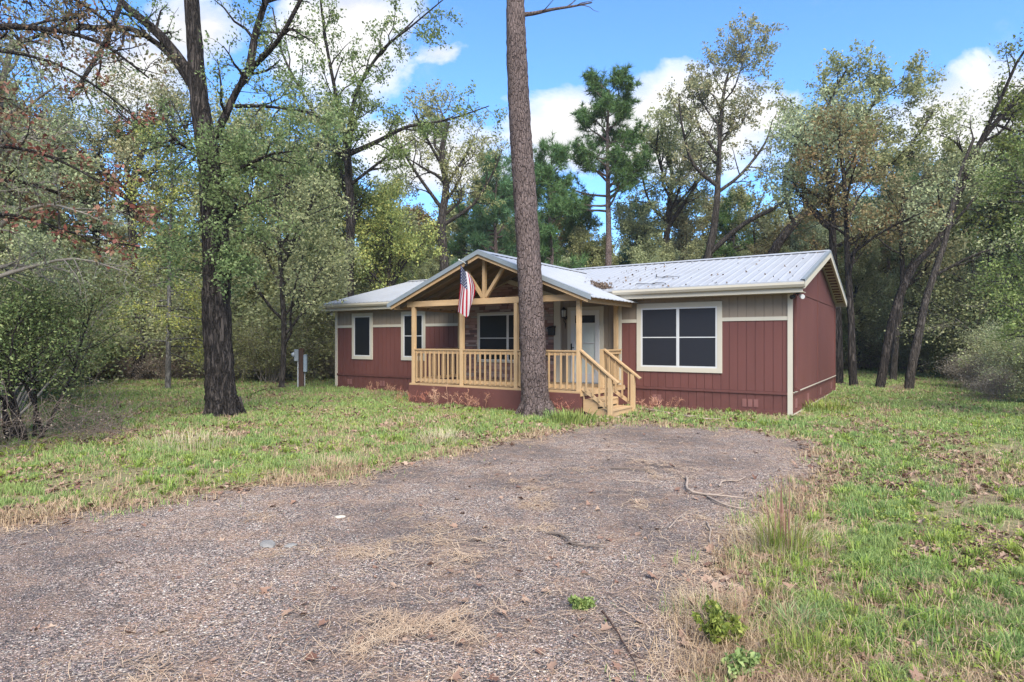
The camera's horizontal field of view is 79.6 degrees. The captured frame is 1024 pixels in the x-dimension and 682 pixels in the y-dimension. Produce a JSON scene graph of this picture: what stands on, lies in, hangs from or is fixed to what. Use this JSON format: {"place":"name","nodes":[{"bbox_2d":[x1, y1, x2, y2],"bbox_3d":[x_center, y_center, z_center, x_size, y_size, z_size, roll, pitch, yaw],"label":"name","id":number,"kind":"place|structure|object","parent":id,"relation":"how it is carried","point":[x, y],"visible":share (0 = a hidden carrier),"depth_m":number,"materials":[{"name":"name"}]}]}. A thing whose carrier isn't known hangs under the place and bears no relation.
{"place":"outdoors","nodes":[
{"label":"outdoors","id":0,"kind":"place"},
{"bbox_2d":[0,424,825,681],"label":"driveway","id":1,"kind":"structure","parent":0,"point":[123,603],"depth_m":4.81,"materials":[{"name":"grey gravel"}]},
{"bbox_2d":[0,431,820,681],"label":"pebbles","id":2,"kind":"object","parent":1,"relation":"on","point":[384,663],"visible":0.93,"depth_m":4.39,"materials":[{"name":"grey gravel"}]},
{"bbox_2d":[0,404,1023,681],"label":"pine needles","id":3,"kind":"object","parent":1,"relation":"on","point":[428,624],"visible":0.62,"depth_m":4.36,"materials":[{"name":"brown plant"}]},
{"bbox_2d":[691,595,749,644],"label":"leafy weed","id":4,"kind":"object","parent":1,"relation":"on","point":[716,626],"visible":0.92,"depth_m":3.53,"materials":[{"name":"green plant"}]},
{"bbox_2d":[717,643,760,681],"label":"leafy weed","id":5,"kind":"object","parent":1,"relation":"on","point":[739,658],"visible":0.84,"depth_m":3.19,"materials":[{"name":"green plant"}]},
{"bbox_2d":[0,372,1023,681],"bbox_3d":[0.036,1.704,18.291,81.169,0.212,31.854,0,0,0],"label":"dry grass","id":6,"kind":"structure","parent":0,"point":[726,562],"depth_m":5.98,"materials":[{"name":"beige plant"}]},
{"bbox_2d":[0,365,1023,681],"bbox_3d":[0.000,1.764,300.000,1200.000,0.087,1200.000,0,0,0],"label":"ground","id":7,"kind":"structure","parent":0,"point":[98,486],"depth_m":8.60,"materials":[{"name":"green plant"}]},
{"bbox_2d":[0,99,86,286],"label":"oak tree","id":8,"kind":"object","parent":7,"relation":"on","point":[41,162],"visible":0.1,"depth_m":26.10,"materials":[{"name":"green plant"}]},
{"bbox_2d":[0,145,122,385],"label":"oak tree","id":9,"kind":"object","parent":7,"relation":"on","point":[68,169],"visible":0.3,"depth_m":23.70,"materials":[{"name":"green plant"}]},
{"bbox_2d":[0,370,128,459],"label":"dead stalks","id":10,"kind":"object","parent":7,"relation":"on","point":[41,418],"visible":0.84,"depth_m":10.20,"materials":[{"name":"brown plant"}]},
{"bbox_2d":[20,268,136,390],"bbox_3d":[-18.191,-0.345,23.230,6.907,5.041,7.565,0,0,-32],"label":"evergreen bush","id":11,"kind":"object","parent":7,"relation":"on","point":[112,349],"visible":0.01,"depth_m":23.96,"materials":[{"name":"green plant"}]},
{"bbox_2d":[0,0,158,306],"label":"oak tree","id":12,"kind":"object","parent":7,"relation":"on","point":[8,66],"visible":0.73,"depth_m":10.46,"materials":[{"name":"green plant"}]},
{"bbox_2d":[5,371,157,444],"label":"dead stalks","id":13,"kind":"object","parent":7,"relation":"on","point":[85,421],"visible":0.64,"depth_m":11.33,"materials":[{"name":"plant"}]},
{"bbox_2d":[0,240,163,442],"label":"evergreen shrub","id":14,"kind":"object","parent":7,"relation":"on","point":[25,323],"visible":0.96,"depth_m":11.14,"materials":[{"name":"green plant"}]},
{"bbox_2d":[0,14,164,268],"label":"russet oak","id":15,"kind":"object","parent":7,"relation":"on","point":[6,214],"visible":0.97,"depth_m":8.98,"materials":[{"name":"brown plant"}]},
{"bbox_2d":[0,217,169,419],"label":"pale shrub","id":16,"kind":"object","parent":7,"relation":"on","point":[101,315],"visible":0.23,"depth_m":14.16,"materials":[{"name":"green plant"}]},
{"bbox_2d":[0,0,182,240],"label":"overhanging oak","id":17,"kind":"object","parent":7,"relation":"on","point":[54,30],"visible":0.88,"depth_m":10.06,"materials":[{"name":"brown plant"}]},
{"bbox_2d":[0,232,182,405],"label":"twiggy bush","id":18,"kind":"object","parent":7,"relation":"on","point":[120,339],"visible":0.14,"depth_m":17.49,"materials":[{"name":"green plant"}]},
{"bbox_2d":[19,91,186,380],"bbox_3d":[-18.325,-4.171,26.988,5.582,12.100,6.445,0,0,7],"label":"oak tree","id":19,"kind":"object","parent":7,"relation":"on","point":[100,187],"visible":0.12,"depth_m":26.46,"materials":[{"name":"green plant"}]},
{"bbox_2d":[27,57,231,378],"bbox_3d":[-16.169,-5.272,27.276,7.756,13.830,6.550,0,0,-22],"label":"oak tree","id":20,"kind":"object","parent":7,"relation":"on","point":[159,91],"visible":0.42,"depth_m":26.37,"materials":[{"name":"green plant"}]},
{"bbox_2d":[87,197,175,271],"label":"oak tree","id":21,"kind":"object","parent":7,"relation":"on","point":[122,227],"visible":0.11,"depth_m":45.11,"materials":[{"name":"green plant"}]},
{"bbox_2d":[85,241,200,377],"bbox_3d":[-16.398,-1.459,31.323,9.708,7.769,12.874,0,0,32],"label":"evergreen bush","id":22,"kind":"object","parent":7,"relation":"on","point":[157,251],"visible":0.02,"depth_m":27.89,"materials":[{"name":"green plant"}]},
{"bbox_2d":[109,338,186,380],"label":"dry bush","id":23,"kind":"object","parent":7,"relation":"on","point":[149,364],"visible":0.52,"depth_m":27.12,"materials":[{"name":"green plant"}]},
{"bbox_2d":[66,251,240,377],"bbox_3d":[-16.264,-0.863,29.864,12.057,7.122,7.914,0,0,-20],"label":"twiggy bush","id":24,"kind":"object","parent":7,"relation":"on","point":[158,280],"visible":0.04,"depth_m":27.86,"materials":[{"name":"green plant"}]},
{"bbox_2d":[122,275,202,379],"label":"twiggy bush","id":25,"kind":"object","parent":7,"relation":"on","point":[178,335],"visible":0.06,"depth_m":27.07,"materials":[{"name":"green plant"}]},
{"bbox_2d":[106,109,230,388],"bbox_3d":[-12.489,-3.115,22.549,4.263,9.875,3.799,0,0,-37],"label":"cypress sapling","id":26,"kind":"object","parent":7,"relation":"on","point":[167,322],"visible":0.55,"depth_m":22.02,"materials":[{"name":"green plant"}]},
{"bbox_2d":[0,0,351,416],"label":"oak tree","id":27,"kind":"object","parent":7,"relation":"on","point":[220,261],"visible":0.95,"depth_m":14.10,"materials":[{"name":"green plant"}]},
{"bbox_2d":[124,267,252,377],"bbox_3d":[-14.188,-0.458,28.993,9.970,6.026,7.665,0,0,2],"label":"twiggy bush","id":28,"kind":"object","parent":7,"relation":"on","point":[196,343],"visible":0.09,"depth_m":26.95,"materials":[{"name":"green plant"}]},
{"bbox_2d":[125,425,252,453],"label":"grass clump","id":29,"kind":"object","parent":7,"relation":"on","point":[182,446],"visible":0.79,"depth_m":10.14,"materials":[{"name":"beige plant"}]},
{"bbox_2d":[166,112,296,377],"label":"oak tree","id":30,"kind":"object","parent":7,"relation":"on","point":[255,253],"visible":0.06,"depth_m":27.59,"materials":[{"name":"green plant"}]},
{"bbox_2d":[159,280,334,379],"bbox_3d":[-11.769,-0.255,28.168,8.647,5.478,6.732,0,0,-38],"label":"twiggy bush","id":31,"kind":"object","parent":7,"relation":"on","point":[273,302],"visible":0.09,"depth_m":26.62,"materials":[{"name":"green plant"}]},
{"bbox_2d":[142,229,378,381],"bbox_3d":[-11.084,-1.482,28.815,12.717,7.826,10.488,0,0,40],"label":"evergreen bush","id":32,"kind":"object","parent":7,"relation":"on","point":[275,307],"visible":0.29,"depth_m":26.65,"materials":[{"name":"green plant"}]},
{"bbox_2d":[182,79,363,386],"bbox_3d":[-7.779,-4.042,20.775,5.662,11.245,5.666,0,0,0],"label":"oak tree","id":33,"kind":"object","parent":7,"relation":"on","point":[327,261],"visible":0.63,"depth_m":20.60,"materials":[{"name":"green plant"}]},
{"bbox_2d":[232,307,334,382],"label":"twiggy bush","id":34,"kind":"object","parent":7,"relation":"on","point":[266,363],"visible":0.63,"depth_m":25.66,"materials":[{"name":"green plant"}]},
{"bbox_2d":[291,348,307,387],"bbox_3d":[-7.929,1.070,22.948,0.560,1.600,0.360,0,0,-12],"label":"meter post","id":35,"kind":"object","parent":7,"relation":"on","point":[300,357],"visible":0.81,"depth_m":22.87,"materials":[{"name":"brown wood"}]},
{"bbox_2d":[268,153,375,311],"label":"oak tree","id":36,"kind":"object","parent":7,"relation":"on","point":[344,214],"visible":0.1,"depth_m":29.18,"materials":[{"name":"green plant"}]},
{"bbox_2d":[292,448,374,476],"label":"grass clump","id":37,"kind":"object","parent":7,"relation":"on","point":[327,469],"visible":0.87,"depth_m":8.35,"materials":[{"name":"beige plant"}]},
{"bbox_2d":[241,0,508,297],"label":"oak tree","id":38,"kind":"object","parent":7,"relation":"on","point":[351,186],"visible":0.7,"depth_m":26.30,"materials":[{"name":"green plant"}]},
{"bbox_2d":[339,169,431,286],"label":"oak tree","id":39,"kind":"object","parent":7,"relation":"on","point":[379,182],"visible":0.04,"depth_m":38.63,"materials":[{"name":"green plant"}]},
{"bbox_2d":[325,172,452,297],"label":"yellowing tree","id":40,"kind":"object","parent":7,"relation":"on","point":[391,250],"visible":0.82,"depth_m":28.18,"materials":[{"name":"green plant"}]},
{"bbox_2d":[382,202,438,271],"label":"oak tree","id":41,"kind":"object","parent":7,"relation":"on","point":[424,214],"visible":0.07,"depth_m":43.06,"materials":[{"name":"green plant"}]},
{"bbox_2d":[382,79,509,271],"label":"oak tree","id":42,"kind":"object","parent":7,"relation":"on","point":[441,155],"visible":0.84,"depth_m":32.82,"materials":[{"name":"green plant"}]},
{"bbox_2d":[447,190,493,259],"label":"pine tree","id":43,"kind":"object","parent":7,"relation":"on","point":[455,248],"visible":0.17,"depth_m":38.97,"materials":[{"name":"green plant"}]},
{"bbox_2d":[430,169,515,254],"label":"oak tree","id":44,"kind":"object","parent":7,"relation":"on","point":[454,227],"visible":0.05,"depth_m":41.37,"materials":[{"name":"green plant"}]},
{"bbox_2d":[448,143,516,264],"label":"pine tree","id":45,"kind":"object","parent":7,"relation":"on","point":[502,188],"visible":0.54,"depth_m":35.58,"materials":[{"name":"green plant"}]},
{"bbox_2d":[0,376,1023,681],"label":"fallen leaves","id":46,"kind":"object","parent":7,"relation":"on","point":[456,676],"depth_m":7.41,"materials":[{"name":"brown plant"}]},
{"bbox_2d":[0,393,1023,681],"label":"clover","id":47,"kind":"object","parent":7,"relation":"on","point":[916,507],"visible":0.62,"depth_m":7.93,"materials":[{"name":"green plant"}]},
{"bbox_2d":[512,129,590,268],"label":"pine tree","id":48,"kind":"object","parent":7,"relation":"on","point":[548,175],"visible":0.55,"depth_m":34.06,"materials":[{"name":"green plant"}]},
{"bbox_2d":[506,0,597,416],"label":"pine tree","id":49,"kind":"object","parent":7,"relation":"on","point":[534,385],"visible":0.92,"depth_m":14.52,"materials":[{"name":"brown plant"}]},
{"bbox_2d":[547,405,598,425],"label":"grass clump","id":50,"kind":"object","parent":7,"relation":"on","point":[565,416],"visible":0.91,"depth_m":13.07,"materials":[{"name":"green plant"}]},
{"bbox_2d":[558,190,605,267],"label":"pine tree","id":51,"kind":"object","parent":7,"relation":"on","point":[571,222],"visible":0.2,"depth_m":40.33,"materials":[{"name":"green plant"}]},
{"bbox_2d":[319,250,846,415],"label":"manufactured house","id":52,"kind":"structure","parent":7,"relation":"on","point":[742,340],"depth_m":16.76,"materials":[{"name":"red paint"}]},
{"bbox_2d":[352,313,372,359],"bbox_3d":[-5.488,-0.175,22.514,1.080,1.690,0.035,0,0,34],"label":"window","id":53,"kind":"structure","parent":52,"relation":"in","point":[362,323],"depth_m":22.50,"materials":[{"name":"beige paint"}]},
{"bbox_2d":[401,311,425,360],"bbox_3d":[-3.400,-0.175,21.122,1.110,1.690,0.035,0,0,34],"label":"window","id":54,"kind":"structure","parent":52,"relation":"in","point":[406,317],"depth_m":21.19,"materials":[{"name":"glass"}]},
{"bbox_2d":[477,312,519,362],"bbox_3d":[-0.132,-0.110,18.845,2.320,1.560,0.035,0,0,34],"label":"window","id":55,"kind":"structure","parent":52,"relation":"in","point":[495,330],"depth_m":19.08,"materials":[{"name":"beige paint"}]},
{"bbox_2d":[387,249,640,416],"bbox_3d":[1.074,-0.305,18.416,7.080,4.150,6.293,0,0,34],"label":"wooden porch","id":56,"kind":"object","parent":52,"relation":"attached to","point":[488,272],"visible":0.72,"depth_m":16.21,"materials":[{"name":"brown wood"}]},
{"bbox_2d":[458,259,474,317],"bbox_3d":[-1.193,-1.367,15.892,0.301,1.537,0.603,0,0,-25],"label":"flag","id":57,"kind":"object","parent":56,"relation":"attached to","point":[467,291],"visible":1,"depth_m":15.90,"materials":[{"name":"multicoloured fabric"}]},
{"bbox_2d":[567,306,603,383],"bbox_3d":[2.065,0.120,17.454,1.140,2.180,0.100,0,0,34],"label":"door","id":58,"kind":"structure","parent":52,"relation":"in","point":[592,317],"depth_m":17.42,"materials":[{"name":"beige paint"}]},
{"bbox_2d":[637,301,721,372],"bbox_3d":[4.315,-0.095,15.998,2.260,1.810,0.035,0,0,34],"label":"window","id":59,"kind":"structure","parent":52,"relation":"in","point":[681,336],"depth_m":15.96,"materials":[{"name":"white glass"}]},
{"bbox_2d":[559,222,623,266],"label":"oak tree","id":60,"kind":"object","parent":7,"relation":"on","point":[581,240],"visible":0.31,"depth_m":37.25,"materials":[{"name":"green plant"}]},
{"bbox_2d":[559,62,658,265],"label":"pine tree","id":61,"kind":"object","parent":7,"relation":"on","point":[623,168],"visible":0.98,"depth_m":35.10,"materials":[{"name":"green plant"}]},
{"bbox_2d":[616,198,657,264],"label":"pine tree","id":62,"kind":"object","parent":7,"relation":"on","point":[624,258],"visible":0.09,"depth_m":43.38,"materials":[{"name":"green plant"}]},
{"bbox_2d":[599,194,683,263],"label":"oak tree","id":63,"kind":"object","parent":7,"relation":"on","point":[623,222],"visible":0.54,"depth_m":38.87,"materials":[{"name":"green plant"}]},
{"bbox_2d":[624,241,671,263],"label":"oak tree","id":64,"kind":"object","parent":7,"relation":"on","point":[635,253],"visible":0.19,"depth_m":33.69,"materials":[{"name":"green plant"}]},
{"bbox_2d":[621,96,730,248],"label":"oak tree","id":65,"kind":"object","parent":7,"relation":"on","point":[657,139],"visible":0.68,"depth_m":37.85,"materials":[{"name":"green plant"}]},
{"bbox_2d":[656,238,706,261],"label":"oak tree","id":66,"kind":"object","parent":7,"relation":"on","point":[697,253],"visible":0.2,"depth_m":35.24,"materials":[{"name":"green plant"}]},
{"bbox_2d":[659,188,723,260],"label":"oak tree","id":67,"kind":"object","parent":7,"relation":"on","point":[685,226],"visible":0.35,"depth_m":41.30,"materials":[{"name":"green plant"}]},
{"bbox_2d":[661,194,744,258],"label":"oak tree","id":68,"kind":"object","parent":7,"relation":"on","point":[703,219],"visible":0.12,"depth_m":47.39,"materials":[{"name":"green plant"}]},
{"bbox_2d":[635,573,781,637],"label":"grass clump","id":69,"kind":"object","parent":7,"relation":"on","point":[690,597],"visible":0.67,"depth_m":4.03,"materials":[{"name":"beige plant"}]},
{"bbox_2d":[704,190,760,257],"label":"pine tree","id":70,"kind":"object","parent":7,"relation":"on","point":[729,250],"visible":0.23,"depth_m":45.64,"materials":[{"name":"green plant"}]},
{"bbox_2d":[657,6,822,258],"bbox_3d":[12.121,-8.037,33.992,8.655,19.830,5.568,0,0,0],"label":"oak tree","id":71,"kind":"object","parent":7,"relation":"on","point":[743,56],"visible":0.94,"depth_m":33.81,"materials":[{"name":"green plant"}]},
{"bbox_2d":[716,179,799,257],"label":"oak tree","id":72,"kind":"object","parent":7,"relation":"on","point":[740,196],"visible":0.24,"depth_m":39.63,"materials":[{"name":"green plant"}]},
{"bbox_2d":[742,219,817,254],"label":"oak tree","id":73,"kind":"object","parent":7,"relation":"on","point":[759,249],"visible":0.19,"depth_m":37.91,"materials":[{"name":"green plant"}]},
{"bbox_2d":[693,471,867,567],"bbox_3d":[2.227,1.385,5.171,1.404,0.770,1.401,0,0,0],"label":"grass clump","id":74,"kind":"object","parent":7,"relation":"on","point":[783,534],"visible":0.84,"depth_m":5.10,"materials":[{"name":"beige plant"}]},
{"bbox_2d":[748,595,858,637],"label":"grass clump","id":75,"kind":"object","parent":7,"relation":"on","point":[800,608],"visible":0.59,"depth_m":3.79,"materials":[{"name":"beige plant"}]},
{"bbox_2d":[746,611,868,681],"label":"grass clump","id":76,"kind":"object","parent":7,"relation":"on","point":[819,647],"visible":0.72,"depth_m":3.40,"materials":[{"name":"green plant"}]},
{"bbox_2d":[788,217,858,272],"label":"oak tree","id":77,"kind":"object","parent":7,"relation":"on","point":[821,231],"visible":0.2,"depth_m":35.68,"materials":[{"name":"green plant"}]},
{"bbox_2d":[753,39,961,253],"bbox_3d":[16.853,-6.302,30.443,9.747,16.409,6.178,0,0,0],"label":"oak tree","id":78,"kind":"object","parent":7,"relation":"on","point":[917,85],"visible":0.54,"depth_m":29.71,"materials":[{"name":"green plant"}]},
{"bbox_2d":[755,69,959,382],"bbox_3d":[13.674,-4.690,25.821,7.166,12.995,7.061,0,0,0],"label":"oak tree","id":79,"kind":"object","parent":7,"relation":"on","point":[796,138],"visible":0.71,"depth_m":25.29,"materials":[{"name":"green plant"}]},
{"bbox_2d":[828,220,899,369],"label":"oak tree","id":80,"kind":"object","parent":7,"relation":"on","point":[860,274],"visible":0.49,"depth_m":35.87,"materials":[{"name":"green plant"}]},
{"bbox_2d":[783,95,953,385],"bbox_3d":[13.215,-3.908,23.749,4.739,11.484,5.380,0,0,0],"label":"oak tree","id":81,"kind":"object","parent":7,"relation":"on","point":[848,241],"visible":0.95,"depth_m":24.11,"materials":[{"name":"green plant"}]},
{"bbox_2d":[852,148,932,279],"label":"oak tree","id":82,"kind":"object","parent":7,"relation":"on","point":[875,202],"visible":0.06,"depth_m":40.02,"materials":[{"name":"green plant"}]},
{"bbox_2d":[846,271,943,373],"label":"evergreen bush","id":83,"kind":"object","parent":7,"relation":"on","point":[873,332],"visible":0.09,"depth_m":34.62,"materials":[{"name":"green plant"}]},
{"bbox_2d":[856,291,950,372],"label":"twiggy bush","id":84,"kind":"object","parent":7,"relation":"on","point":[928,323],"visible":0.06,"depth_m":33.62,"materials":[{"name":"green plant"}]},
{"bbox_2d":[843,144,986,379],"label":"oak tree","id":85,"kind":"object","parent":7,"relation":"on","point":[895,345],"visible":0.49,"depth_m":27.82,"materials":[{"name":"green plant"}]},
{"bbox_2d":[872,194,970,372],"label":"oak tree","id":86,"kind":"object","parent":7,"relation":"on","point":[884,251],"visible":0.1,"depth_m":33.54,"materials":[{"name":"green plant"}]},
{"bbox_2d":[875,278,984,371],"bbox_3d":[24.839,-0.736,33.478,9.871,6.031,6.826,0,0,-15],"label":"evergreen bush","id":87,"kind":"object","parent":7,"relation":"on","point":[909,328],"visible":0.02,"depth_m":33.16,"materials":[{"name":"green plant"}]},
{"bbox_2d":[879,181,997,374],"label":"oak tree","id":88,"kind":"object","parent":7,"relation":"on","point":[908,295],"visible":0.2,"depth_m":30.80,"materials":[{"name":"green plant"}]},
{"bbox_2d":[907,267,988,373],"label":"twiggy bush","id":89,"kind":"object","parent":7,"relation":"on","point":[964,300],"visible":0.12,"depth_m":28.93,"materials":[{"name":"green plant"}]},
{"bbox_2d":[875,27,1023,387],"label":"leaning oak","id":90,"kind":"object","parent":7,"relation":"on","point":[1006,104],"visible":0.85,"depth_m":23.19,"materials":[{"name":"green plant"}]},
{"bbox_2d":[876,250,1023,378],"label":"twiggy bush","id":91,"kind":"object","parent":7,"relation":"on","point":[950,322],"visible":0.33,"depth_m":27.42,"materials":[{"name":"green plant"}]},
{"bbox_2d":[917,315,988,376],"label":"evergreen bush","id":92,"kind":"object","parent":7,"relation":"on","point":[948,353],"visible":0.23,"depth_m":29.36,"materials":[{"name":"green plant"}]},
{"bbox_2d":[894,148,1012,318],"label":"oak tree","id":93,"kind":"object","parent":7,"relation":"on","point":[969,230],"visible":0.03,"depth_m":32.23,"materials":[{"name":"green plant"}]},
{"bbox_2d":[893,82,1023,389],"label":"leaning oak","id":94,"kind":"object","parent":7,"relation":"on","point":[910,374],"visible":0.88,"depth_m":22.31,"materials":[{"name":"green plant"}]},
{"bbox_2d":[905,133,1023,319],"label":"oak tree","id":95,"kind":"object","parent":7,"relation":"on","point":[947,148],"visible":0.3,"depth_m":27.60,"materials":[{"name":"green plant"}]},
{"bbox_2d":[933,347,1001,386],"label":"dry bush","id":96,"kind":"object","parent":7,"relation":"on","point":[971,368],"visible":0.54,"depth_m":22.84,"materials":[{"name":"green plant"}]},
{"bbox_2d":[948,360,1023,398],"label":"dry bush","id":97,"kind":"object","parent":7,"relation":"on","point":[992,391],"visible":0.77,"depth_m":19.04,"materials":[{"name":"green plant"}]},
{"bbox_2d":[948,270,1023,358],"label":"evergreen bush","id":98,"kind":"object","parent":7,"relation":"on","point":[982,316],"visible":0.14,"depth_m":26.27,"materials":[{"name":"green plant"}]},
{"bbox_2d":[951,320,1023,393],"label":"evergreen bush","id":99,"kind":"object","parent":7,"relation":"on","point":[993,347],"visible":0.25,"depth_m":20.52,"materials":[{"name":"green plant"}]},
{"bbox_2d":[952,315,1022,378],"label":"twiggy bush","id":100,"kind":"object","parent":7,"relation":"on","point":[987,327],"visible":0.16,"depth_m":22.59,"materials":[{"name":"green plant"}]},
{"bbox_2d":[965,119,1023,361],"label":"oak tree","id":101,"kind":"object","parent":7,"relation":"on","point":[1000,178],"visible":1,"depth_m":14.30,"materials":[{"name":"green plant"}]},
{"bbox_2d":[965,330,1023,402],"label":"twiggy bush","id":102,"kind":"object","parent":7,"relation":"on","point":[1016,376],"visible":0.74,"depth_m":17.24,"materials":[{"name":"green plant"}]},
{"bbox_2d":[975,125,1023,273],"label":"oak tree","id":103,"kind":"object","parent":7,"relation":"on","point":[1001,161],"visible":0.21,"depth_m":26.00,"materials":[{"name":"green plant"}]},
{"bbox_2d":[986,99,1023,246],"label":"oak tree","id":104,"kind":"object","parent":7,"relation":"on","point":[999,228],"visible":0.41,"depth_m":26.01,"materials":[{"name":"green plant"}]},
{"bbox_2d":[0,0,1023,270],"label":"sky","id":105,"kind":"structure","parent":0,"point":[659,37],"materials":[{"name":"blue"}]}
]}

